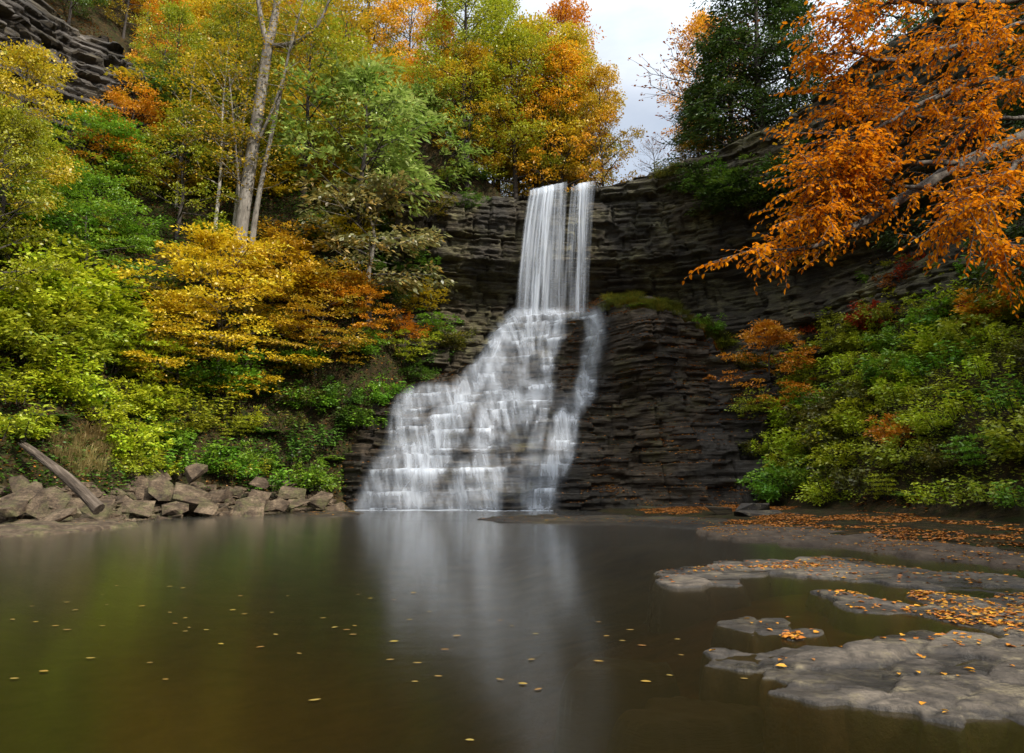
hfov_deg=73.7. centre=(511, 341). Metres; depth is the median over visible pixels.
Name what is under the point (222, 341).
shrub
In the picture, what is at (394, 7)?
maple tree
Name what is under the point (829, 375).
fern plant
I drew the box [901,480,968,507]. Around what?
leafy plant
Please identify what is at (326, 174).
shrub
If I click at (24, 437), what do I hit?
leafy plant
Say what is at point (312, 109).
tree
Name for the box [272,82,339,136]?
tree
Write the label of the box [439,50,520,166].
forest tree
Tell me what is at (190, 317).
shrub
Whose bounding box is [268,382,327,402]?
leafy plant
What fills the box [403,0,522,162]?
tulip tree
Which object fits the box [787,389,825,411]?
shrub
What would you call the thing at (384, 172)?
shrub
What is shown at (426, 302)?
laurel bush
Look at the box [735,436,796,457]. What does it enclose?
leafy plant
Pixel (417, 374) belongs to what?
shrub
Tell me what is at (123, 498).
boulder
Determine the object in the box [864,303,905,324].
leafy plant
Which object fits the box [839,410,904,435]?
leafy plant
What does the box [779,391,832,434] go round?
shrub
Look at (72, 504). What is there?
boulder
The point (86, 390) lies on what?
shrub
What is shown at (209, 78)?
tree
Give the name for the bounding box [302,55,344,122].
forest tree
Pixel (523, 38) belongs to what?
maple tree
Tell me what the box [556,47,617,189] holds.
tulip tree
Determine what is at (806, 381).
shrub
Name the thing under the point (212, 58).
tree
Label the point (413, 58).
forest tree
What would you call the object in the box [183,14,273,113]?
forest tree
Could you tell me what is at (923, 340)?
shrub
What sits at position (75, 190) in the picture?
maple tree
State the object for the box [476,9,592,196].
maple tree
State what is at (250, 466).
leafy plant
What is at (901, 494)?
fern plant
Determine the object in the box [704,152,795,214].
laurel bush
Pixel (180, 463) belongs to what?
leafy plant
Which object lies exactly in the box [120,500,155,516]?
boulder
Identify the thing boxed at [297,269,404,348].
spicebush
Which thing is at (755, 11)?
hemlock tree
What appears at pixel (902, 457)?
shrub
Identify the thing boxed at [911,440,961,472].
shrub
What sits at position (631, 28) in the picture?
sky
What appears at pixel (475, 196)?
laurel bush
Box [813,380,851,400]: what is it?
leafy plant
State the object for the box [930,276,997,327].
shrub
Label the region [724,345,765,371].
shrub
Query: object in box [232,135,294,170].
shrub
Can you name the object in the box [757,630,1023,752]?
rock ledge
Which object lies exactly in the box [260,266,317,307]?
shrub
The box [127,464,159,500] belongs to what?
boulder
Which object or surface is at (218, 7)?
forest tree
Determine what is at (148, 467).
shrub
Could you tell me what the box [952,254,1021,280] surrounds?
leafy plant
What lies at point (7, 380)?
leafy plant
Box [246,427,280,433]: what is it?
fern plant
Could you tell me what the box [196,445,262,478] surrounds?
shrub
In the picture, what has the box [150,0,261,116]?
maple tree
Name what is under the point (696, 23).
maple tree
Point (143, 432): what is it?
shrub
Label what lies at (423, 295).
shrub
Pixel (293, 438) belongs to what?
leafy plant
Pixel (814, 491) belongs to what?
shrub
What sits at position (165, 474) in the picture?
boulder
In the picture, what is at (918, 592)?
fallen leaves
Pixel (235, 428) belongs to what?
shrub
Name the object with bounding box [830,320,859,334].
shrub
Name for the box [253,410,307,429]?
leafy plant
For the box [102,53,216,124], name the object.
tree
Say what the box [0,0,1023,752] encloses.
terrain
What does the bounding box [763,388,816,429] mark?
shrub
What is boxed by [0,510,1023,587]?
pool water
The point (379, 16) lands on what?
tulip tree
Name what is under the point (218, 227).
shrub
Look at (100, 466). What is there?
grass tuft
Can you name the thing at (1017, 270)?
shrub
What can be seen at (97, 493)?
boulder
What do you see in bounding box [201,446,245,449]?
fern plant
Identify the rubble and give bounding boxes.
[0,475,348,523]
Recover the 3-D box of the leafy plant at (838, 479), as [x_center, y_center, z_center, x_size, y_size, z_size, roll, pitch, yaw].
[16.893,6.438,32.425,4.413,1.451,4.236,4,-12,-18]
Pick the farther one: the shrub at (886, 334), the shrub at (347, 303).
the shrub at (347, 303)
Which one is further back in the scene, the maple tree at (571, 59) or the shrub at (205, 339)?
the maple tree at (571, 59)
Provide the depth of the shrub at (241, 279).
47.87 m
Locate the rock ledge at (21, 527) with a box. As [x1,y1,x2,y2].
[0,517,137,537]
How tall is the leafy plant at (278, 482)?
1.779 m
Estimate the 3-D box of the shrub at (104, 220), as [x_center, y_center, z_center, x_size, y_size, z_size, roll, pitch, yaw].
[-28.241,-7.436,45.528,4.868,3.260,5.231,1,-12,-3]
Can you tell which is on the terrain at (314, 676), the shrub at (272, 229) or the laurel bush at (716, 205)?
the shrub at (272, 229)
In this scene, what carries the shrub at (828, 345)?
on the terrain at (314, 676)
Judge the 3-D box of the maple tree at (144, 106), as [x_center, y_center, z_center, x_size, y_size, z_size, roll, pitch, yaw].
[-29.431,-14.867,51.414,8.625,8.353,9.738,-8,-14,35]
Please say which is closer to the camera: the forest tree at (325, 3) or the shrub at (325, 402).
the shrub at (325, 402)
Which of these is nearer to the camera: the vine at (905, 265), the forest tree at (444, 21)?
the vine at (905, 265)
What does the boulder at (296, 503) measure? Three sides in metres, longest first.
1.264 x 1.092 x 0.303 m
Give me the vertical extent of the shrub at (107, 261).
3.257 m
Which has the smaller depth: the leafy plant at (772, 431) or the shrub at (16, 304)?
the shrub at (16, 304)
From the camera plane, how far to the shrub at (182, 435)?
38.37 m
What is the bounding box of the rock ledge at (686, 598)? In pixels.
[644,555,1023,633]
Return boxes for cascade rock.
[341,296,795,510]
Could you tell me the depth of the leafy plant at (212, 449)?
38.35 m
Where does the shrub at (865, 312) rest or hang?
on the terrain at (314, 676)
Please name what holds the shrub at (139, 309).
on the terrain at (314, 676)
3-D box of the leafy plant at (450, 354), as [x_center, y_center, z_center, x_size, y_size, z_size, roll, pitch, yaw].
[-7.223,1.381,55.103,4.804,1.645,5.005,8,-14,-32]
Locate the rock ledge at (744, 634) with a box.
[710,616,828,653]
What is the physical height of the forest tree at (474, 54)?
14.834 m
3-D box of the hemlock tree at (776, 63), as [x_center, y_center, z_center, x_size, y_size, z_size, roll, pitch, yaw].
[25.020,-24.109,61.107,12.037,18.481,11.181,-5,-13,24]
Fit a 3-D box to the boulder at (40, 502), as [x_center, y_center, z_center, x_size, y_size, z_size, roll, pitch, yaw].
[-18.409,6.466,27.154,1.543,0.330,1.308,20,34,12]
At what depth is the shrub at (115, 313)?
39.99 m
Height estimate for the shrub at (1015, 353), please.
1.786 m
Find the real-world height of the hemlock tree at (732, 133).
14.878 m
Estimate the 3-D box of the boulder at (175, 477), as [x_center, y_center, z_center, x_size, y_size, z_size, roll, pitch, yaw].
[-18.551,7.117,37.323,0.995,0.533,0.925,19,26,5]
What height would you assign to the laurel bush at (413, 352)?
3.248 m
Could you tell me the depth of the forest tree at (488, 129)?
67.18 m
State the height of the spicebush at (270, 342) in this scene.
8.359 m
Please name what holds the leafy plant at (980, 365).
on the terrain at (314, 676)
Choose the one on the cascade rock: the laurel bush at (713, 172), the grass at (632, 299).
the grass at (632, 299)
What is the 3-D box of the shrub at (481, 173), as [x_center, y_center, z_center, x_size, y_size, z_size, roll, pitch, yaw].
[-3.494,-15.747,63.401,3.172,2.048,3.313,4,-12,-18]
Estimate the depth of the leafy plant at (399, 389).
49.38 m
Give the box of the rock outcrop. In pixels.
[0,0,158,181]
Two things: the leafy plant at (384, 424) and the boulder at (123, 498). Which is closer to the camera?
the boulder at (123, 498)
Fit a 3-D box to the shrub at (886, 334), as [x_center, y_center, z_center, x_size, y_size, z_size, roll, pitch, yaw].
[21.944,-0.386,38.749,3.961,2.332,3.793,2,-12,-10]
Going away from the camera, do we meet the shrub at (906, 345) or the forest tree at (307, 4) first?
the shrub at (906, 345)
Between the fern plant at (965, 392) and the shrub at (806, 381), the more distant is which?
the shrub at (806, 381)
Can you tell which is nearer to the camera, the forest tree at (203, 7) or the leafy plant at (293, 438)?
the leafy plant at (293, 438)
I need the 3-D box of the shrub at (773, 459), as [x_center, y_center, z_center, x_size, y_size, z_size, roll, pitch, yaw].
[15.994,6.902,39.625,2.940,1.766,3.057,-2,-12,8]
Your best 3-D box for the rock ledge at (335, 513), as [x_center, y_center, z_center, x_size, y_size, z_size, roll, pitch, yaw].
[-9.948,9.853,37.600,5.000,0.989,9.200,0,-12,0]
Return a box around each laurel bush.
[379,326,441,365]
[381,246,442,280]
[398,183,458,221]
[398,276,449,314]
[414,308,463,336]
[426,322,478,352]
[453,188,491,209]
[649,160,686,178]
[662,159,719,194]
[677,152,745,201]
[684,167,773,216]
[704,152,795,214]
[732,164,809,223]
[748,137,827,207]
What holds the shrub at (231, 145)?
on the terrain at (314, 676)
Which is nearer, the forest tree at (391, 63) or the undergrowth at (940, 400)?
the undergrowth at (940, 400)
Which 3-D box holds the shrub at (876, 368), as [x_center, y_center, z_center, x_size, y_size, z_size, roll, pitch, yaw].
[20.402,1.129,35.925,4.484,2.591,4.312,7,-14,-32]
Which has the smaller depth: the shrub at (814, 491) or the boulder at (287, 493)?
the shrub at (814, 491)
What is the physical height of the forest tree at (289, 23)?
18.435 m
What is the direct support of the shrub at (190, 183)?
on the terrain at (314, 676)
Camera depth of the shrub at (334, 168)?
60.50 m
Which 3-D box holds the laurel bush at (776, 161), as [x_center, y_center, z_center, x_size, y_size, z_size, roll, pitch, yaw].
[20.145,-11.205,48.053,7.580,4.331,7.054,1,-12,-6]
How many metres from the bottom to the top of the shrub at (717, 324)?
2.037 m
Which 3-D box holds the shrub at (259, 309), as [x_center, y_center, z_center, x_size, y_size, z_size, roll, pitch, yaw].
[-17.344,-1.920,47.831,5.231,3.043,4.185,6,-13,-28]
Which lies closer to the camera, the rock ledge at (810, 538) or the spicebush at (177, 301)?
the rock ledge at (810, 538)
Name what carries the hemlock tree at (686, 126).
on the cliff
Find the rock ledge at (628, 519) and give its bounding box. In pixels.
[477,514,734,527]
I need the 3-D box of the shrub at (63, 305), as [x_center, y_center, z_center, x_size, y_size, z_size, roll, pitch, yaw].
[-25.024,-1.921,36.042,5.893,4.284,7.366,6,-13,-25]
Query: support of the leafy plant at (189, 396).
on the terrain at (314, 676)
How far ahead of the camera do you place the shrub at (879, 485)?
30.33 m
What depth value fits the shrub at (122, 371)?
39.56 m
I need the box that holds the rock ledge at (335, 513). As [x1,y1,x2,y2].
[296,509,362,516]
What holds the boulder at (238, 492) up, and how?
on the boulder at (254, 505)
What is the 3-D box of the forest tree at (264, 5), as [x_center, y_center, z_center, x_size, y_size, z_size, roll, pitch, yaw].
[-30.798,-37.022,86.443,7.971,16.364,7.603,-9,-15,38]
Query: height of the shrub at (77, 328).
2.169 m
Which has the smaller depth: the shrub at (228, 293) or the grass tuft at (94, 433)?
the grass tuft at (94, 433)
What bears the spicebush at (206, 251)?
on the terrain at (314, 676)
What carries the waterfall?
on the cascade rock
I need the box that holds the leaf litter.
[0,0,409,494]
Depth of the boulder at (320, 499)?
39.49 m
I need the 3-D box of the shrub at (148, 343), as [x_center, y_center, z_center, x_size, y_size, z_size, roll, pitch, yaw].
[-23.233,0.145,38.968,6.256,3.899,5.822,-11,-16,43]
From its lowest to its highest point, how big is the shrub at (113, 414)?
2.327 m
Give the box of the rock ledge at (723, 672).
[699,645,828,705]
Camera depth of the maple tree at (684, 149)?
59.99 m
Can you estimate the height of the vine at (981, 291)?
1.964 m
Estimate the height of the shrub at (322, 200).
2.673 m
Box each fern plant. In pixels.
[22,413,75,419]
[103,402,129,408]
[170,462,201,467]
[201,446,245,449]
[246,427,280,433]
[258,461,285,466]
[319,455,345,460]
[817,373,843,378]
[892,491,914,496]
[941,388,982,397]
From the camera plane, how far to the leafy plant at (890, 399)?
32.64 m
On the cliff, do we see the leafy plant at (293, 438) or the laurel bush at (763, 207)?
the laurel bush at (763, 207)
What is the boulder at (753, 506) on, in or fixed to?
on the terrain at (314, 676)
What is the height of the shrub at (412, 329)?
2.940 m
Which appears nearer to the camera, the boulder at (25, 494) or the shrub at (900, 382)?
the boulder at (25, 494)
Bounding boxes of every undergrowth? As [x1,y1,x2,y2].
[0,143,422,494]
[761,269,1023,508]
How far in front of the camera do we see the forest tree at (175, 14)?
56.48 m
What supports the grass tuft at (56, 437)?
on the terrain at (314, 676)
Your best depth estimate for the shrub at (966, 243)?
37.78 m
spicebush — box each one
[100,221,332,394]
[118,291,261,401]
[205,233,338,340]
[252,256,391,375]
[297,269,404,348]
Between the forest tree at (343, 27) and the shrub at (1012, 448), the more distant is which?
the forest tree at (343, 27)
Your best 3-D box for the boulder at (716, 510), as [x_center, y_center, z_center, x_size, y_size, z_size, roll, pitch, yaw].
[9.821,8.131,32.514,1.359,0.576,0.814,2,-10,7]
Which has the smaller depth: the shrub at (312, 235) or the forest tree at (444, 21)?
the shrub at (312, 235)
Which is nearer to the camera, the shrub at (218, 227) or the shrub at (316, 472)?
the shrub at (316, 472)
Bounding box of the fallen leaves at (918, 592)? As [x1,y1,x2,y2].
[36,511,1023,712]
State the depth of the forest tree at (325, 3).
99.31 m
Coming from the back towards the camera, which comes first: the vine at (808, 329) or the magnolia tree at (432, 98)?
the magnolia tree at (432, 98)
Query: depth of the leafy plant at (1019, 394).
25.24 m
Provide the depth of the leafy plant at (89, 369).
33.83 m
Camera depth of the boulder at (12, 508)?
26.31 m
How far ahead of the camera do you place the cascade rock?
44.91 m
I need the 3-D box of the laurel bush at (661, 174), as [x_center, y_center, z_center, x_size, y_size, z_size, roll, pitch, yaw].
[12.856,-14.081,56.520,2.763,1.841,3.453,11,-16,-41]
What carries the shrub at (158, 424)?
on the terrain at (314, 676)
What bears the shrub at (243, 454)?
on the terrain at (314, 676)
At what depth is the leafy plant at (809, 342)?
46.01 m
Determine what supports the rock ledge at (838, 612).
on the terrain at (314, 676)
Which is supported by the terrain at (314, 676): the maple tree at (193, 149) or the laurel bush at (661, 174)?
the maple tree at (193, 149)
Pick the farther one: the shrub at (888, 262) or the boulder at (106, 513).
the shrub at (888, 262)
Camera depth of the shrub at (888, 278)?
41.70 m
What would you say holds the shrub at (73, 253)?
on the terrain at (314, 676)
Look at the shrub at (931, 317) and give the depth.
35.71 m
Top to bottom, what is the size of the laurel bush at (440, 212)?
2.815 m
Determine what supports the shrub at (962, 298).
on the terrain at (314, 676)
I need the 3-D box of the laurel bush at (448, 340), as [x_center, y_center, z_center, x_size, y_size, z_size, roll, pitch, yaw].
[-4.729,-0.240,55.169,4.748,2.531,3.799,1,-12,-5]
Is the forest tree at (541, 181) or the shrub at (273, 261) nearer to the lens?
the shrub at (273, 261)
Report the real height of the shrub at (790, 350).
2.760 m
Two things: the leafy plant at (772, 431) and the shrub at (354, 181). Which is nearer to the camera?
the leafy plant at (772, 431)
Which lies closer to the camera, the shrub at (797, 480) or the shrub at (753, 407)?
the shrub at (797, 480)
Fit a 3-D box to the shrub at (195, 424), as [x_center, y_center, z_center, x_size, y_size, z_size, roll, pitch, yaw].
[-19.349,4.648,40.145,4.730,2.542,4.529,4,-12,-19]
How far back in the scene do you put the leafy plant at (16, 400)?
31.17 m
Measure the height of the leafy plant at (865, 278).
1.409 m
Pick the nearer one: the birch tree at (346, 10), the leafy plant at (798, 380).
the leafy plant at (798, 380)
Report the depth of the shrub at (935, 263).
38.68 m
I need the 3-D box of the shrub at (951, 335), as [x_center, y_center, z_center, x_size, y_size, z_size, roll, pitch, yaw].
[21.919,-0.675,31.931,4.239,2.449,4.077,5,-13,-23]
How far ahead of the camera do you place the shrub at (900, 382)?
34.49 m
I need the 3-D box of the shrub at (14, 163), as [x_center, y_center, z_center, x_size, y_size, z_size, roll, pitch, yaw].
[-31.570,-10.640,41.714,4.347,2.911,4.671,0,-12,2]
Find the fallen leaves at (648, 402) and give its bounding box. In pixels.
[342,296,789,504]
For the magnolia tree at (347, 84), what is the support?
on the terrain at (314, 676)
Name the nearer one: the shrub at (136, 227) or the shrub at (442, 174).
the shrub at (136, 227)
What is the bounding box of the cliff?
[391,3,1023,383]
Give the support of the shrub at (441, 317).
on the terrain at (314, 676)
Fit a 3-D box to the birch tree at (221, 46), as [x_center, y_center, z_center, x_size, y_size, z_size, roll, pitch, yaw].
[-22.097,-15.345,51.729,7.719,18.306,7.813,3,-12,-13]
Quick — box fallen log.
[18,440,104,514]
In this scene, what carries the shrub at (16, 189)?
on the terrain at (314, 676)
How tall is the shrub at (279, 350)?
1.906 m
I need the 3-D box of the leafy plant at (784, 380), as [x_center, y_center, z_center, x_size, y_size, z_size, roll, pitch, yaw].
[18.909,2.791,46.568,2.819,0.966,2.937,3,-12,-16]
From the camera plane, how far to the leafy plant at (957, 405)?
27.16 m
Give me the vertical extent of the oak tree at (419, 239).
12.112 m
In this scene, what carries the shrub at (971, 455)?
on the terrain at (314, 676)
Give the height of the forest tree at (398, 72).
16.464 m
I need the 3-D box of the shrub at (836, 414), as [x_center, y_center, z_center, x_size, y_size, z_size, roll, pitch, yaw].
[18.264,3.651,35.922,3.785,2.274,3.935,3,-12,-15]
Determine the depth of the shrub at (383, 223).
55.39 m
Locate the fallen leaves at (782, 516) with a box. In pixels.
[636,493,1023,547]
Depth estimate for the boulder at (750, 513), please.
30.33 m
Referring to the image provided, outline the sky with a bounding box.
[297,0,932,195]
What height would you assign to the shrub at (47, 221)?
4.231 m
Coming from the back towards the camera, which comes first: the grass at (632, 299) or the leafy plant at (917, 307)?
the grass at (632, 299)
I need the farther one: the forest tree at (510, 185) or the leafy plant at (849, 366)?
the forest tree at (510, 185)
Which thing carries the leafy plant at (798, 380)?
on the terrain at (314, 676)
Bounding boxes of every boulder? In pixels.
[0,488,35,501]
[0,500,27,517]
[8,475,29,492]
[17,481,42,498]
[25,487,71,518]
[42,508,76,521]
[49,499,81,517]
[71,498,114,519]
[88,484,103,497]
[116,495,131,510]
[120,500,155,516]
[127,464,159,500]
[130,457,171,479]
[148,475,173,500]
[162,501,188,514]
[167,470,182,480]
[167,482,210,510]
[184,463,207,483]
[194,502,217,514]
[203,490,233,502]
[229,489,242,495]
[232,495,265,515]
[248,489,271,499]
[249,477,268,488]
[264,498,289,511]
[277,486,305,500]
[287,498,309,510]
[307,491,332,508]
[324,502,344,510]
[704,506,732,514]
[734,510,781,516]
[735,503,769,510]
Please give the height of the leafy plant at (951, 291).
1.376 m
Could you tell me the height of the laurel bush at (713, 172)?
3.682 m
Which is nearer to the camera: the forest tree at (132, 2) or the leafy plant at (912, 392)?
the leafy plant at (912, 392)
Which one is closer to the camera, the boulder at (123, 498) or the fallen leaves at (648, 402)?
the boulder at (123, 498)
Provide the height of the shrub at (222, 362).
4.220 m
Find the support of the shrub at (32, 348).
on the terrain at (314, 676)
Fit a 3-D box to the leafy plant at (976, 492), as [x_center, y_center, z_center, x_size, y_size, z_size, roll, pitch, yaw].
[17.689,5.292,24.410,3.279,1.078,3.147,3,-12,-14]
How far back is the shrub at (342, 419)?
46.64 m
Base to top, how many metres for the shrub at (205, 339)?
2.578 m
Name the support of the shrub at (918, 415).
on the terrain at (314, 676)
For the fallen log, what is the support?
on the terrain at (314, 676)
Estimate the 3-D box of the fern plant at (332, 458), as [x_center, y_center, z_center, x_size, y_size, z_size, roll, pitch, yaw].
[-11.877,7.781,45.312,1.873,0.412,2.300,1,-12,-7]
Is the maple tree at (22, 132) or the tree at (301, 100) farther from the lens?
the tree at (301, 100)
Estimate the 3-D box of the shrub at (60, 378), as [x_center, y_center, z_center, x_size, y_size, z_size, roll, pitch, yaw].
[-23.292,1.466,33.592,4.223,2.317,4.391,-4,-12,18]
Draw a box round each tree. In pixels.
[0,37,96,250]
[0,94,79,322]
[6,121,126,195]
[9,160,185,294]
[19,100,164,190]
[54,0,111,25]
[58,70,181,182]
[79,110,210,189]
[93,0,164,38]
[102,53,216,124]
[121,98,237,239]
[125,0,166,29]
[125,0,204,86]
[127,0,369,268]
[129,0,215,112]
[129,68,236,141]
[130,0,215,89]
[131,60,165,99]
[143,47,225,206]
[147,57,290,148]
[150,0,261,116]
[164,0,217,49]
[165,37,242,89]
[171,29,272,245]
[179,0,285,151]
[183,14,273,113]
[193,40,292,233]
[239,0,385,198]
[242,0,294,61]
[242,57,303,134]
[255,0,309,62]
[255,46,457,261]
[256,56,305,104]
[265,120,313,164]
[268,93,342,163]
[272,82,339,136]
[280,46,319,79]
[283,93,343,161]
[286,19,330,81]
[288,0,321,47]
[293,164,457,325]
[294,0,362,66]
[295,0,393,169]
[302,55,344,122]
[307,14,375,107]
[311,52,373,164]
[323,120,372,166]
[326,0,423,62]
[337,74,413,206]
[342,82,417,185]
[346,12,392,56]
[348,47,416,170]
[358,0,453,77]
[367,70,494,216]
[374,40,407,60]
[382,54,427,97]
[383,51,423,161]
[398,7,474,126]
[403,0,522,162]
[418,38,520,187]
[419,17,463,132]
[436,20,589,198]
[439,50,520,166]
[449,0,537,192]
[454,50,529,187]
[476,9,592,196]
[485,102,550,195]
[487,126,539,196]
[495,68,589,197]
[502,150,558,197]
[508,36,623,191]
[510,0,617,189]
[510,20,627,190]
[525,83,625,191]
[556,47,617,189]
[563,60,646,187]
[628,13,784,156]
[635,133,672,171]
[649,0,850,169]
[649,81,743,172]
[653,22,800,171]
[656,6,756,153]
[672,134,717,161]
[682,0,1023,318]
[734,0,833,136]
[761,102,878,264]
[841,0,932,73]
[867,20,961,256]
[953,1,1023,303]
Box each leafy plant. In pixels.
[0,367,43,394]
[0,376,54,406]
[0,403,58,441]
[31,342,100,376]
[138,383,202,407]
[142,444,201,474]
[155,431,237,463]
[165,389,238,417]
[214,458,270,476]
[234,465,321,492]
[252,438,314,463]
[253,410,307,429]
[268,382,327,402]
[285,420,346,449]
[338,408,389,428]
[372,381,413,395]
[406,344,455,366]
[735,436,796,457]
[746,421,793,439]
[762,432,799,452]
[774,373,802,387]
[781,367,816,385]
[791,355,845,377]
[798,333,823,353]
[806,463,896,492]
[811,307,838,331]
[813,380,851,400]
[825,351,872,368]
[828,347,903,376]
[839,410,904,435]
[854,264,887,284]
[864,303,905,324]
[875,382,932,409]
[895,336,986,377]
[897,376,962,401]
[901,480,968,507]
[905,295,952,319]
[926,276,990,315]
[938,385,1023,418]
[942,475,1018,505]
[947,353,1016,383]
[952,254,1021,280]
[960,338,1021,360]
[972,373,1023,415]
[973,323,1023,345]
[986,480,1023,510]
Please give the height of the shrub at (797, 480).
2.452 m
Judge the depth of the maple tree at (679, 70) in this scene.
65.87 m
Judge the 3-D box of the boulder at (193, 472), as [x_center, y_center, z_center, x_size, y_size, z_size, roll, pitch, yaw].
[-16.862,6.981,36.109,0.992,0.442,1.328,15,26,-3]
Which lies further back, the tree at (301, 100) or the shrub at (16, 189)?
the tree at (301, 100)
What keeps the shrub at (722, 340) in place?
on the cliff
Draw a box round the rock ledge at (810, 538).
[696,524,1023,568]
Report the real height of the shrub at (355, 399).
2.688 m
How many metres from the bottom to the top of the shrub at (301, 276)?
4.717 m
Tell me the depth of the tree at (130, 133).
50.42 m
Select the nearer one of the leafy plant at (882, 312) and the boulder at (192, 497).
the boulder at (192, 497)
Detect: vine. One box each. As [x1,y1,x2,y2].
[797,313,819,335]
[844,300,900,330]
[886,252,925,279]
[954,287,1013,322]
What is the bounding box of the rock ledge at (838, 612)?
[805,589,1023,637]
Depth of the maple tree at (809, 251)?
49.07 m
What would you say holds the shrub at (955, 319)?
on the terrain at (314, 676)
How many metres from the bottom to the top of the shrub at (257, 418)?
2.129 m
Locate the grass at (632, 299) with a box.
[597,289,741,348]
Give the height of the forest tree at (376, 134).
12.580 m
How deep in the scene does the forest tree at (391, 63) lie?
74.80 m
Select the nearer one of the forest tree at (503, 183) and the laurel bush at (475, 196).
the laurel bush at (475, 196)
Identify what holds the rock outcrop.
on the terrain at (314, 676)
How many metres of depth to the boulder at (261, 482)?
38.09 m
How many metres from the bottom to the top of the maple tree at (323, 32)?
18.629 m
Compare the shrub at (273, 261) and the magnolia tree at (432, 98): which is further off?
the magnolia tree at (432, 98)
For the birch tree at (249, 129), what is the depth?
52.47 m
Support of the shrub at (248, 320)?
on the terrain at (314, 676)
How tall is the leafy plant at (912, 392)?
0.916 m
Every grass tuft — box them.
[45,429,78,446]
[48,441,91,464]
[58,455,99,476]
[59,429,98,448]
[62,440,108,464]
[68,418,113,444]
[83,451,114,474]
[87,437,119,456]
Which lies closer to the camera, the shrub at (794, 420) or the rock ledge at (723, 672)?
the rock ledge at (723, 672)
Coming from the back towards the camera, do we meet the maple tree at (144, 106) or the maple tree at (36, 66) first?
the maple tree at (144, 106)
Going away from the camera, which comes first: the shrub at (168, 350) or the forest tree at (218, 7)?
the shrub at (168, 350)
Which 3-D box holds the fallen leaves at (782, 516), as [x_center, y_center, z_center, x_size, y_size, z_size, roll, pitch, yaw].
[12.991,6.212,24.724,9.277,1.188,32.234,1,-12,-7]
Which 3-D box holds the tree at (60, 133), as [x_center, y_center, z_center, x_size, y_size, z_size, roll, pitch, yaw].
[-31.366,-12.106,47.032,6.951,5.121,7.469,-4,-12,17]
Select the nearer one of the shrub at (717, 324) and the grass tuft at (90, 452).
the grass tuft at (90, 452)
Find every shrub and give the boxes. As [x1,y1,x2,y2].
[0,142,41,183]
[0,173,38,219]
[0,208,96,283]
[0,242,79,320]
[0,262,99,339]
[0,284,105,371]
[0,307,45,354]
[0,350,87,393]
[0,406,61,439]
[6,237,153,331]
[8,177,111,259]
[13,254,135,320]
[28,328,119,369]
[31,317,100,340]
[34,360,119,408]
[38,291,139,363]
[42,242,137,292]
[55,204,131,248]
[56,389,145,430]
[73,314,172,376]
[97,370,178,419]
[99,410,175,458]
[102,204,179,250]
[105,309,149,343]
[105,335,199,382]
[106,356,150,377]
[109,448,166,476]
[115,372,192,415]
[120,418,174,445]
[121,309,233,375]
[122,299,183,341]
[123,444,186,476]
[135,272,213,323]
[142,153,211,196]
[142,399,225,439]
[147,413,204,448]
[160,367,213,393]
[166,336,267,401]
[167,327,235,363]
[186,116,269,167]
[189,208,249,246]
[192,326,242,352]
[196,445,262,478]
[204,286,249,315]
[206,297,292,351]
[210,413,255,437]
[215,258,280,300]
[218,404,269,435]
[222,155,302,198]
[226,439,283,472]
[228,292,295,330]
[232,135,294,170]
[236,368,290,398]
[245,246,299,278]
[252,250,360,306]
[257,215,326,257]
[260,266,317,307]
[263,338,333,373]
[264,345,301,368]
[267,138,359,191]
[271,379,343,414]
[276,454,345,491]
[295,212,347,246]
[302,158,363,181]
[302,332,341,355]
[306,205,378,256]
[311,175,351,209]
[314,292,357,314]
[314,375,369,410]
[330,189,375,221]
[331,171,380,216]
[332,400,382,428]
[335,326,389,356]
[338,163,395,183]
[342,248,388,275]
[350,175,395,219]
[355,372,405,405]
[366,210,398,240]
[370,226,397,269]
[374,275,413,306]
[386,307,434,340]
[396,283,438,303]
[400,357,440,382]
[407,174,455,191]
[423,315,449,327]
[433,158,466,184]
[462,162,491,182]
[692,313,726,336]
[714,331,739,352]
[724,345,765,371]
[724,386,774,418]
[735,456,799,502]
[744,431,779,455]
[761,448,797,474]
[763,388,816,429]
[764,342,799,377]
[773,373,821,405]
[773,414,838,460]
[774,452,827,495]
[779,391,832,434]
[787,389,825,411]
[788,410,856,454]
[789,424,869,477]
[791,467,859,505]
[801,388,850,423]
[808,319,865,353]
[813,392,886,431]
[814,363,879,400]
[822,366,898,409]
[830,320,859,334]
[832,286,898,331]
[833,320,885,350]
[852,337,935,388]
[854,420,946,471]
[858,313,922,351]
[858,469,905,499]
[862,411,915,446]
[867,351,902,370]
[868,366,924,403]
[871,262,911,291]
[875,242,916,272]
[892,396,956,437]
[893,319,970,364]
[895,289,969,335]
[898,333,936,354]
[899,292,927,308]
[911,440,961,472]
[922,256,972,276]
[927,296,1023,353]
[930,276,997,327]
[936,311,982,335]
[937,426,998,472]
[949,280,1023,327]
[956,237,979,249]
[967,272,1023,320]
[973,405,1023,462]
[985,329,1023,368]
[1012,260,1023,278]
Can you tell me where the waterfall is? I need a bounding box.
[369,182,601,510]
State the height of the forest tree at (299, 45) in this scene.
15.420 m
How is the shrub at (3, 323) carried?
on the terrain at (314, 676)
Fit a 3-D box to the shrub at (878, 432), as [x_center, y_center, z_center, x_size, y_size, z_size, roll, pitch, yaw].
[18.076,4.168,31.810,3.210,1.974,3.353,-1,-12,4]
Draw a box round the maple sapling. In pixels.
[703,318,820,409]
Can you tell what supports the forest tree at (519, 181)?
on the terrain at (314, 676)
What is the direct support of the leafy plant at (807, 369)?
on the terrain at (314, 676)

